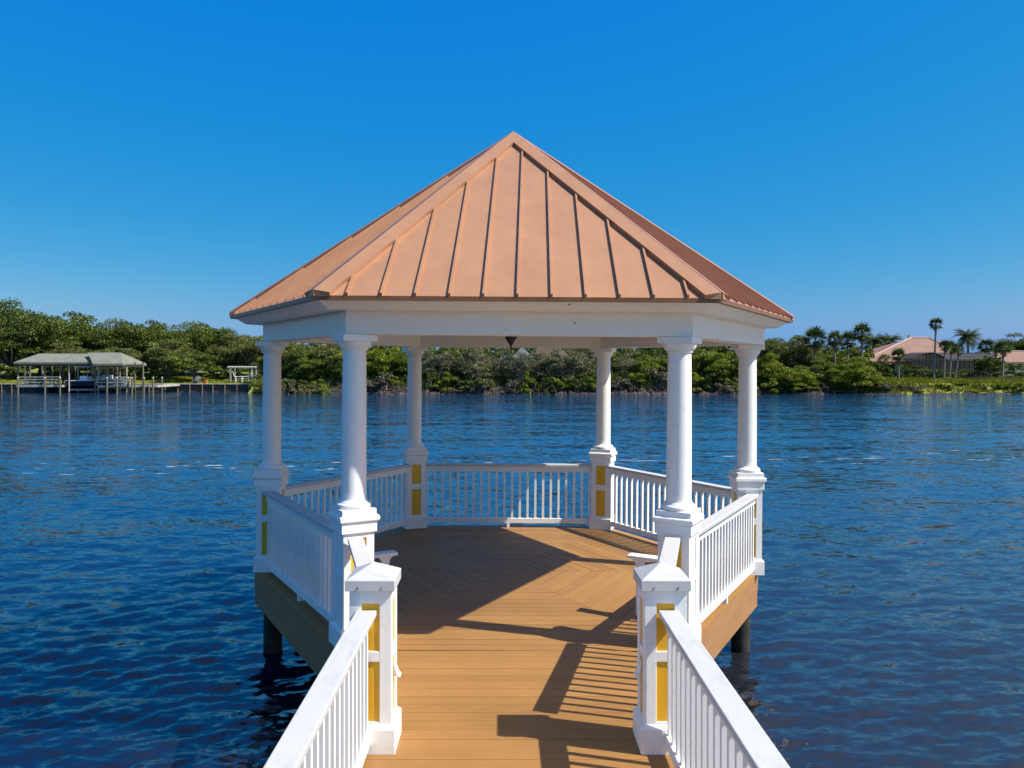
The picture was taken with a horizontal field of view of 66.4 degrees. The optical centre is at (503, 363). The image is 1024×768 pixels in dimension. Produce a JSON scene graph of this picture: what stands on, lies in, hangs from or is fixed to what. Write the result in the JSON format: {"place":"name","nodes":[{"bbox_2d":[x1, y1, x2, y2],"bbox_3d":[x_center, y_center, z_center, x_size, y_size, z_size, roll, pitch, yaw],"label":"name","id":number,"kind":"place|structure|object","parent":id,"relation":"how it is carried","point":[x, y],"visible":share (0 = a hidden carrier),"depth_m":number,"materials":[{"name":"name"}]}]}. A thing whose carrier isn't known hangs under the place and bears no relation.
{"place":"outdoors","nodes":[
{"label":"outdoors","id":0,"kind":"place"},
{"bbox_2d":[0,392,1023,767],"bbox_3d":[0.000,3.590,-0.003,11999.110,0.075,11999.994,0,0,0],"label":"water","id":1,"kind":"structure","parent":0,"point":[886,622],"depth_m":14.90,"materials":[{"name":"liquid"}]},
{"bbox_2d":[68,361,105,392],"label":"boat lift","id":2,"kind":"object","parent":1,"relation":"in","point":[78,389],"visible":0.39,"depth_m":96.46,"materials":[{"name":"metal"}]},
{"bbox_2d":[63,366,105,387],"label":"boat","id":3,"kind":"object","parent":2,"relation":"on","point":[86,381],"visible":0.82,"depth_m":96.83,"materials":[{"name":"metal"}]},
{"bbox_2d":[14,353,179,393],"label":"boathouse","id":4,"kind":"object","parent":1,"relation":"in","point":[106,360],"visible":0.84,"depth_m":96.21,"materials":[{"name":"grey"}]},
{"bbox_2d":[90,367,126,391],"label":"boat lift","id":5,"kind":"object","parent":1,"relation":"in","point":[109,387],"visible":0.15,"depth_m":100.10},
{"bbox_2d":[92,367,125,384],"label":"boat","id":6,"kind":"object","parent":5,"relation":"on","point":[110,375],"visible":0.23,"depth_m":100.60,"materials":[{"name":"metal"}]},
{"bbox_2d":[229,131,793,675],"bbox_3d":[0.095,1.433,9.816,7.081,8.713,6.188,0,0,0],"label":"gazebo","id":7,"kind":"object","parent":1,"relation":"in","point":[523,241],"visible":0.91,"depth_m":8.17,"materials":[{"name":"metal"}]},
{"bbox_2d":[325,517,397,564],"bbox_3d":[-1.897,2.141,8.871,0.605,0.870,2.195,0,0,-30],"label":"bench","id":8,"kind":"object","parent":7,"relation":"on","point":[384,557],"visible":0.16,"depth_m":8.05,"materials":[{"name":"white paint"}]},
{"bbox_2d":[627,553,657,615],"bbox_3d":[2.087,2.169,8.871,0.605,0.870,2.195,0,0,30],"label":"bench","id":9,"kind":"object","parent":7,"relation":"on","point":[639,559],"visible":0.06,"depth_m":8.05,"materials":[{"name":"white paint"}]},
{"bbox_2d":[263,537,789,767],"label":"boardwalk","id":10,"kind":"structure","parent":1,"relation":"in","point":[665,695],"depth_m":5.21,"materials":[{"name":"wood"}]},
{"bbox_2d":[0,0,1023,356],"label":"sky","id":11,"kind":"structure","parent":0,"point":[848,163],"materials":[{"name":"blue"}]},
{"bbox_2d":[1,366,1023,393],"bbox_3d":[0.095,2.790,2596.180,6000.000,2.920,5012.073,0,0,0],"label":"ground","id":12,"kind":"structure","parent":0,"point":[335,390],"depth_m":97.13,"materials":[{"name":"plant"}]},
{"bbox_2d":[0,363,28,378],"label":"dark shrub","id":13,"kind":"object","parent":12,"relation":"on","point":[10,376],"visible":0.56,"depth_m":110.36,"materials":[{"name":"green plant"}]},
{"bbox_2d":[0,366,50,378],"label":"dark shrub","id":14,"kind":"object","parent":12,"relation":"on","point":[14,368],"visible":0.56,"depth_m":109.90,"materials":[{"name":"green plant"}]},
{"bbox_2d":[0,297,54,377],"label":"live oak tree","id":15,"kind":"object","parent":12,"relation":"on","point":[7,329],"visible":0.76,"depth_m":111.14,"materials":[{"name":"green plant"}]},
{"bbox_2d":[2,311,116,375],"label":"live oak tree","id":16,"kind":"object","parent":12,"relation":"on","point":[59,335],"visible":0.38,"depth_m":113.21,"materials":[{"name":"green plant"}]},
{"bbox_2d":[39,340,93,378],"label":"oak tree","id":17,"kind":"object","parent":12,"relation":"on","point":[71,347],"visible":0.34,"depth_m":108.60,"materials":[{"name":"green plant"}]},
{"bbox_2d":[63,317,147,355],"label":"live oak tree","id":18,"kind":"object","parent":12,"relation":"on","point":[96,333],"visible":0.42,"depth_m":114.76,"materials":[{"name":"green plant"}]},
{"bbox_2d":[91,346,143,376],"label":"oak tree","id":19,"kind":"object","parent":12,"relation":"on","point":[133,354],"visible":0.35,"depth_m":109.48,"materials":[{"name":"green plant"}]},
{"bbox_2d":[0,384,250,391],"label":"seawall","id":20,"kind":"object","parent":12,"relation":"on","point":[185,388],"visible":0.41,"depth_m":102.06,"materials":[{"name":"concrete"}]},
{"bbox_2d":[0,375,261,383],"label":"lawn grass","id":21,"kind":"structure","parent":12,"relation":"on","point":[175,378],"depth_m":109.06,"materials":[{"name":"plant"}]},
{"bbox_2d":[103,319,178,373],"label":"live oak tree","id":22,"kind":"object","parent":12,"relation":"on","point":[143,343],"visible":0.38,"depth_m":115.59,"materials":[{"name":"green plant"}]},
{"bbox_2d":[143,338,195,378],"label":"oak tree","id":23,"kind":"object","parent":12,"relation":"on","point":[160,352],"visible":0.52,"depth_m":109.78,"materials":[{"name":"green plant"}]},
{"bbox_2d":[138,320,218,374],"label":"live oak tree","id":24,"kind":"object","parent":12,"relation":"on","point":[191,328],"visible":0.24,"depth_m":118.50,"materials":[{"name":"green plant"}]},
{"bbox_2d":[165,349,222,379],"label":"tree","id":25,"kind":"object","parent":12,"relation":"on","point":[185,362],"visible":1,"depth_m":104.93,"materials":[{"name":"green plant"}]},
{"bbox_2d":[170,327,249,372],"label":"live oak tree","id":26,"kind":"object","parent":12,"relation":"on","point":[196,340],"visible":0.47,"depth_m":117.11,"materials":[{"name":"green plant"}]},
{"bbox_2d":[205,333,250,371],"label":"oak tree","id":27,"kind":"object","parent":12,"relation":"on","point":[225,356],"visible":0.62,"depth_m":115.57,"materials":[{"name":"green plant"}]},
{"bbox_2d":[227,366,256,381],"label":"pergola","id":28,"kind":"object","parent":12,"relation":"on","point":[235,367],"visible":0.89,"depth_m":105.55,"materials":[{"name":"wood"}]},
{"bbox_2d":[229,335,263,373],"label":"oak tree","id":29,"kind":"object","parent":12,"relation":"on","point":[245,350],"visible":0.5,"depth_m":111.47,"materials":[{"name":"green plant"}]},
{"bbox_2d":[249,378,262,393],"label":"shoreline shrub","id":30,"kind":"object","parent":12,"relation":"on","point":[255,384],"visible":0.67,"depth_m":94.02,"materials":[{"name":"green plant"}]},
{"bbox_2d":[261,343,316,376],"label":"oak tree","id":31,"kind":"object","parent":12,"relation":"on","point":[287,353],"visible":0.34,"depth_m":101.60,"materials":[{"name":"green plant"}]},
{"bbox_2d":[281,378,296,393],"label":"bare branched shrub","id":32,"kind":"object","parent":12,"relation":"on","point":[291,384],"visible":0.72,"depth_m":93.53,"materials":[{"name":"grey plant"}]},
{"bbox_2d":[288,379,313,393],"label":"dark shrub","id":33,"kind":"object","parent":12,"relation":"on","point":[301,385],"visible":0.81,"depth_m":94.12,"materials":[{"name":"green plant"}]},
{"bbox_2d":[287,347,331,380],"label":"mangrove tree","id":34,"kind":"object","parent":12,"relation":"on","point":[307,367],"visible":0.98,"depth_m":98.81,"materials":[{"name":"green plant"}]},
{"bbox_2d":[311,379,331,393],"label":"shoreline shrub","id":35,"kind":"object","parent":12,"relation":"on","point":[321,388],"visible":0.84,"depth_m":94.30,"materials":[{"name":"green plant"}]},
{"bbox_2d":[306,344,342,378],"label":"oak tree","id":36,"kind":"object","parent":12,"relation":"on","point":[327,350],"visible":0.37,"depth_m":100.25,"materials":[{"name":"green plant"}]},
{"bbox_2d":[324,353,368,377],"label":"mangrove tree","id":37,"kind":"object","parent":12,"relation":"on","point":[337,365],"visible":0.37,"depth_m":97.68,"materials":[{"name":"green plant"}]},
{"bbox_2d":[372,372,393,390],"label":"bare branched shrub","id":38,"kind":"object","parent":12,"relation":"on","point":[383,378],"visible":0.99,"depth_m":93.69,"materials":[{"name":"grey plant"}]},
{"bbox_2d":[366,346,401,377],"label":"mangrove tree","id":39,"kind":"object","parent":12,"relation":"on","point":[378,353],"visible":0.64,"depth_m":96.32,"materials":[{"name":"green plant"}]},
{"bbox_2d":[377,348,407,378],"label":"mangrove tree","id":40,"kind":"object","parent":12,"relation":"on","point":[396,370],"visible":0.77,"depth_m":96.02,"materials":[{"name":"green plant"}]},
{"bbox_2d":[425,371,440,389],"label":"dark shrub","id":41,"kind":"object","parent":12,"relation":"on","point":[429,378],"visible":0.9,"depth_m":94.34,"materials":[{"name":"green plant"}]},
{"bbox_2d":[421,348,453,382],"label":"thin mangrove tree","id":42,"kind":"object","parent":12,"relation":"on","point":[425,366],"visible":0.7,"depth_m":96.11,"materials":[{"name":"green plant"}]},
{"bbox_2d":[431,371,457,391],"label":"shoreline shrub","id":43,"kind":"object","parent":12,"relation":"on","point":[448,377],"visible":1,"depth_m":94.33,"materials":[{"name":"green plant"}]},
{"bbox_2d":[0,342,890,371],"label":"woodland","id":44,"kind":"object","parent":12,"relation":"on","point":[855,351],"visible":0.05,"depth_m":126.14,"materials":[{"name":"plant"}]},
{"bbox_2d":[435,347,475,378],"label":"thin mangrove tree","id":45,"kind":"object","parent":12,"relation":"on","point":[453,360],"visible":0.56,"depth_m":97.19,"materials":[{"name":"green plant"}]},
{"bbox_2d":[455,376,474,390],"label":"dark shrub","id":46,"kind":"object","parent":12,"relation":"on","point":[459,387],"visible":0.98,"depth_m":93.87,"materials":[{"name":"green plant"}]},
{"bbox_2d":[454,347,492,381],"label":"thin mangrove tree","id":47,"kind":"object","parent":12,"relation":"on","point":[471,367],"visible":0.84,"depth_m":96.04,"materials":[{"name":"green plant"}]},
{"bbox_2d":[469,377,493,392],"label":"bare branched shrub","id":48,"kind":"object","parent":12,"relation":"on","point":[476,387],"visible":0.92,"depth_m":93.54,"materials":[{"name":"grey plant"}]},
{"bbox_2d":[479,348,516,379],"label":"thin mangrove tree","id":49,"kind":"object","parent":12,"relation":"on","point":[495,362],"visible":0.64,"depth_m":97.96,"materials":[{"name":"green plant"}]},
{"bbox_2d":[504,379,519,393],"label":"bare branched shrub","id":50,"kind":"object","parent":12,"relation":"on","point":[510,386],"visible":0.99,"depth_m":94.53,"materials":[{"name":"grey plant"}]},
{"bbox_2d":[501,348,538,389],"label":"thin mangrove tree","id":51,"kind":"object","parent":12,"relation":"on","point":[524,365],"visible":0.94,"depth_m":96.38,"materials":[{"name":"green plant"}]},
{"bbox_2d":[519,371,535,393],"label":"shoreline shrub","id":52,"kind":"object","parent":12,"relation":"on","point":[525,386],"visible":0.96,"depth_m":94.28,"materials":[{"name":"green plant"}]},
{"bbox_2d":[528,352,550,378],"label":"thin mangrove tree","id":53,"kind":"object","parent":12,"relation":"on","point":[534,358],"visible":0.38,"depth_m":98.04,"materials":[{"name":"green plant"}]},
{"bbox_2d":[513,348,567,371],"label":"house","id":54,"kind":"structure","parent":12,"relation":"on","point":[546,351],"depth_m":112.99,"materials":[{"name":"beige paint"}]},
{"bbox_2d":[534,376,556,393],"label":"dark shrub","id":55,"kind":"object","parent":12,"relation":"on","point":[543,383],"visible":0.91,"depth_m":94.06,"materials":[{"name":"green plant"}]},
{"bbox_2d":[534,348,574,380],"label":"thin mangrove tree","id":56,"kind":"object","parent":12,"relation":"on","point":[548,373],"visible":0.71,"depth_m":97.13,"materials":[{"name":"green plant"}]},
{"bbox_2d":[260,369,855,389],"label":"bank undergrowth","id":57,"kind":"object","parent":12,"relation":"on","point":[326,379],"visible":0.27,"depth_m":96.60,"materials":[{"name":"green plant"}]},
{"bbox_2d":[551,378,570,390],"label":"shoreline shrub","id":58,"kind":"object","parent":12,"relation":"on","point":[557,381],"visible":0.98,"depth_m":94.32,"materials":[{"name":"green plant"}]},
{"bbox_2d":[546,350,592,382],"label":"thin mangrove tree","id":59,"kind":"object","parent":12,"relation":"on","point":[577,360],"visible":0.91,"depth_m":96.12,"materials":[{"name":"green plant"}]},
{"bbox_2d":[567,373,590,390],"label":"dark shrub","id":60,"kind":"object","parent":12,"relation":"on","point":[578,379],"visible":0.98,"depth_m":94.13,"materials":[{"name":"green plant"}]},
{"bbox_2d":[569,348,596,377],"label":"thin mangrove tree","id":61,"kind":"object","parent":12,"relation":"on","point":[592,368],"visible":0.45,"depth_m":98.12,"materials":[{"name":"green plant"}]},
{"bbox_2d":[591,351,621,377],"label":"mangrove tree","id":62,"kind":"object","parent":12,"relation":"on","point":[612,368],"visible":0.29,"depth_m":97.85,"materials":[{"name":"green plant"}]},
{"bbox_2d":[611,376,631,389],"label":"bare branched shrub","id":63,"kind":"object","parent":12,"relation":"on","point":[625,381],"visible":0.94,"depth_m":94.36,"materials":[{"name":"grey plant"}]},
{"bbox_2d":[611,348,644,378],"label":"thin mangrove tree","id":64,"kind":"object","parent":12,"relation":"on","point":[624,364],"visible":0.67,"depth_m":97.03,"materials":[{"name":"green plant"}]},
{"bbox_2d":[251,380,1010,394],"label":"rock bank","id":65,"kind":"object","parent":12,"relation":"on","point":[398,390],"visible":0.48,"depth_m":94.05,"materials":[{"name":"stone"}]},
{"bbox_2d":[627,373,647,386],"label":"shoreline shrub","id":66,"kind":"object","parent":12,"relation":"on","point":[633,377],"visible":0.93,"depth_m":94.06,"materials":[{"name":"green plant"}]},
{"bbox_2d":[625,354,661,378],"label":"mangrove tree","id":67,"kind":"object","parent":12,"relation":"on","point":[647,365],"visible":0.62,"depth_m":96.41,"materials":[{"name":"green plant"}]},
{"bbox_2d":[632,347,667,372],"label":"live oak tree","id":68,"kind":"object","parent":12,"relation":"on","point":[655,352],"visible":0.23,"depth_m":104.70,"materials":[{"name":"green plant"}]},
{"bbox_2d":[647,366,667,389],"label":"bare branched shrub","id":69,"kind":"object","parent":12,"relation":"on","point":[662,379],"visible":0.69,"depth_m":93.46,"materials":[{"name":"grey plant"}]},
{"bbox_2d":[651,352,702,372],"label":"mangrove tree","id":70,"kind":"object","parent":12,"relation":"on","point":[662,362],"visible":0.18,"depth_m":97.86,"materials":[{"name":"green plant"}]},
{"bbox_2d":[692,372,705,391],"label":"shoreline shrub","id":71,"kind":"object","parent":12,"relation":"on","point":[695,377],"visible":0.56,"depth_m":94.51,"materials":[{"name":"green plant"}]},
{"bbox_2d":[691,348,723,376],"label":"mangrove tree","id":72,"kind":"object","parent":12,"relation":"on","point":[707,354],"visible":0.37,"depth_m":97.92,"materials":[{"name":"green plant"}]},
{"bbox_2d":[703,372,722,391],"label":"dark shrub","id":73,"kind":"object","parent":12,"relation":"on","point":[708,380],"visible":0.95,"depth_m":94.41,"materials":[{"name":"green plant"}]},
{"bbox_2d":[703,351,738,382],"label":"mangrove tree","id":74,"kind":"object","parent":12,"relation":"on","point":[721,366],"visible":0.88,"depth_m":95.40,"materials":[{"name":"green plant"}]},
{"bbox_2d":[714,382,734,392],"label":"bare branched shrub","id":75,"kind":"object","parent":12,"relation":"on","point":[728,388],"visible":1,"depth_m":93.49,"materials":[{"name":"grey plant"}]},
{"bbox_2d":[760,378,783,393],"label":"shoreline shrub","id":76,"kind":"object","parent":12,"relation":"on","point":[774,390],"visible":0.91,"depth_m":94.04,"materials":[{"name":"green plant"}]},
{"bbox_2d":[757,352,790,383],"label":"mangrove tree","id":77,"kind":"object","parent":12,"relation":"on","point":[766,367],"visible":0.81,"depth_m":96.06,"materials":[{"name":"green plant"}]},
{"bbox_2d":[758,337,795,372],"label":"oak tree","id":78,"kind":"object","parent":12,"relation":"on","point":[774,345],"visible":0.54,"depth_m":104.52,"materials":[{"name":"green plant"}]},
{"bbox_2d":[777,378,797,393],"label":"dark shrub","id":79,"kind":"object","parent":12,"relation":"on","point":[783,386],"visible":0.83,"depth_m":94.20,"materials":[{"name":"green plant"}]},
{"bbox_2d":[781,368,819,393],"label":"mangrove tree","id":80,"kind":"object","parent":12,"relation":"on","point":[804,377],"visible":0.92,"depth_m":93.85,"materials":[{"name":"green plant"}]},
{"bbox_2d":[779,335,823,373],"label":"oak tree","id":81,"kind":"object","parent":12,"relation":"on","point":[801,353],"visible":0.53,"depth_m":105.56,"materials":[{"name":"green plant"}]},
{"bbox_2d":[801,324,829,369],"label":"cabbage palm","id":82,"kind":"object","parent":12,"relation":"on","point":[814,333],"visible":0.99,"depth_m":102.45,"materials":[{"name":"green plant"}]},
{"bbox_2d":[792,357,842,379],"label":"mangrove tree","id":83,"kind":"object","parent":12,"relation":"on","point":[822,365],"visible":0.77,"depth_m":96.36,"materials":[{"name":"green plant"}]},
{"bbox_2d":[805,351,847,377],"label":"mangrove tree","id":84,"kind":"object","parent":12,"relation":"on","point":[830,358],"visible":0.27,"depth_m":103.06,"materials":[{"name":"green plant"}]},
{"bbox_2d":[826,329,844,377],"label":"cabbage palm","id":85,"kind":"object","parent":12,"relation":"on","point":[835,334],"visible":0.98,"depth_m":98.70,"materials":[{"name":"green plant"}]},
{"bbox_2d":[837,330,857,365],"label":"cabbage palm","id":86,"kind":"object","parent":12,"relation":"on","point":[847,335],"visible":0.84,"depth_m":107.70,"materials":[{"name":"green plant"}]},
{"bbox_2d":[825,356,884,392],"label":"mangrove tree","id":87,"kind":"object","parent":12,"relation":"on","point":[858,369],"visible":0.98,"depth_m":94.06,"materials":[{"name":"green plant"}]},
{"bbox_2d":[851,321,871,365],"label":"cabbage palm","id":88,"kind":"object","parent":12,"relation":"on","point":[861,328],"visible":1,"depth_m":103.73,"materials":[{"name":"green plant"}]},
{"bbox_2d":[863,333,888,348],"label":"feather palm","id":89,"kind":"object","parent":12,"relation":"on","point":[873,341],"visible":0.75,"depth_m":149.29,"materials":[{"name":"green plant"}]},
{"bbox_2d":[867,362,891,375],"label":"dark shrub","id":90,"kind":"object","parent":12,"relation":"on","point":[876,366],"visible":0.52,"depth_m":116.89,"materials":[{"name":"green plant"}]},
{"bbox_2d":[877,333,903,345],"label":"feather palm","id":91,"kind":"object","parent":12,"relation":"on","point":[889,341],"visible":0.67,"depth_m":149.18,"materials":[{"name":"green plant"}]},
{"bbox_2d":[879,365,904,376],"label":"dark shrub","id":92,"kind":"object","parent":12,"relation":"on","point":[889,369],"visible":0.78,"depth_m":116.70,"materials":[{"name":"green plant"}]},
{"bbox_2d":[890,347,906,378],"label":"cabbage palm","id":93,"kind":"object","parent":12,"relation":"on","point":[900,352],"visible":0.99,"depth_m":107.70,"materials":[{"name":"green plant"}]},
{"bbox_2d":[901,365,928,376],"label":"dark shrub","id":94,"kind":"object","parent":12,"relation":"on","point":[912,368],"visible":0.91,"depth_m":116.15,"materials":[{"name":"green plant"}]},
{"bbox_2d":[844,335,1003,376],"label":"house","id":95,"kind":"structure","parent":12,"relation":"on","point":[919,351],"depth_m":127.89,"materials":[{"name":"beige paint"}]},
{"bbox_2d":[927,318,942,378],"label":"cabbage palm","id":96,"kind":"object","parent":12,"relation":"on","point":[935,322],"visible":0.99,"depth_m":111.89,"materials":[{"name":"green plant"}]},
{"bbox_2d":[856,375,1023,393],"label":"marsh grass","id":97,"kind":"structure","parent":12,"relation":"on","point":[977,382],"depth_m":96.99,"materials":[{"name":"plant"}]},
{"bbox_2d":[937,338,951,378],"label":"cabbage palm","id":98,"kind":"object","parent":12,"relation":"on","point":[944,343],"visible":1,"depth_m":109.89,"materials":[{"name":"green plant"}]},
{"bbox_2d":[946,340,958,376],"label":"cabbage palm","id":99,"kind":"object","parent":12,"relation":"on","point":[954,349],"visible":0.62,"depth_m":110.92,"materials":[{"name":"green plant"}]},
{"bbox_2d":[951,328,982,352],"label":"date palm","id":100,"kind":"object","parent":12,"relation":"on","point":[969,336],"visible":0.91,"depth_m":149.69,"materials":[{"name":"green plant"}]},
{"bbox_2d":[975,338,994,352],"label":"cabbage palm","id":101,"kind":"object","parent":12,"relation":"on","point":[986,342],"visible":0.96,"depth_m":141.50,"materials":[{"name":"green plant"}]},
{"bbox_2d":[972,354,1008,376],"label":"tree","id":102,"kind":"object","parent":12,"relation":"on","point":[989,362],"visible":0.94,"depth_m":111.59,"materials":[{"name":"green plant"}]},
{"bbox_2d":[992,340,1013,377],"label":"cabbage palm","id":103,"kind":"object","parent":12,"relation":"on","point":[1002,351],"visible":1,"depth_m":107.84,"materials":[{"name":"green plant"}]},
{"bbox_2d":[989,351,1023,376],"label":"house","id":104,"kind":"structure","parent":12,"relation":"on","point":[1015,357],"depth_m":124.88,"materials":[{"name":"pink paint"}]},
{"bbox_2d":[990,332,1023,351],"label":"live oak tree","id":105,"kind":"object","parent":12,"relation":"on","point":[1018,345],"visible":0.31,"depth_m":148.81,"materials":[{"name":"green plant"}]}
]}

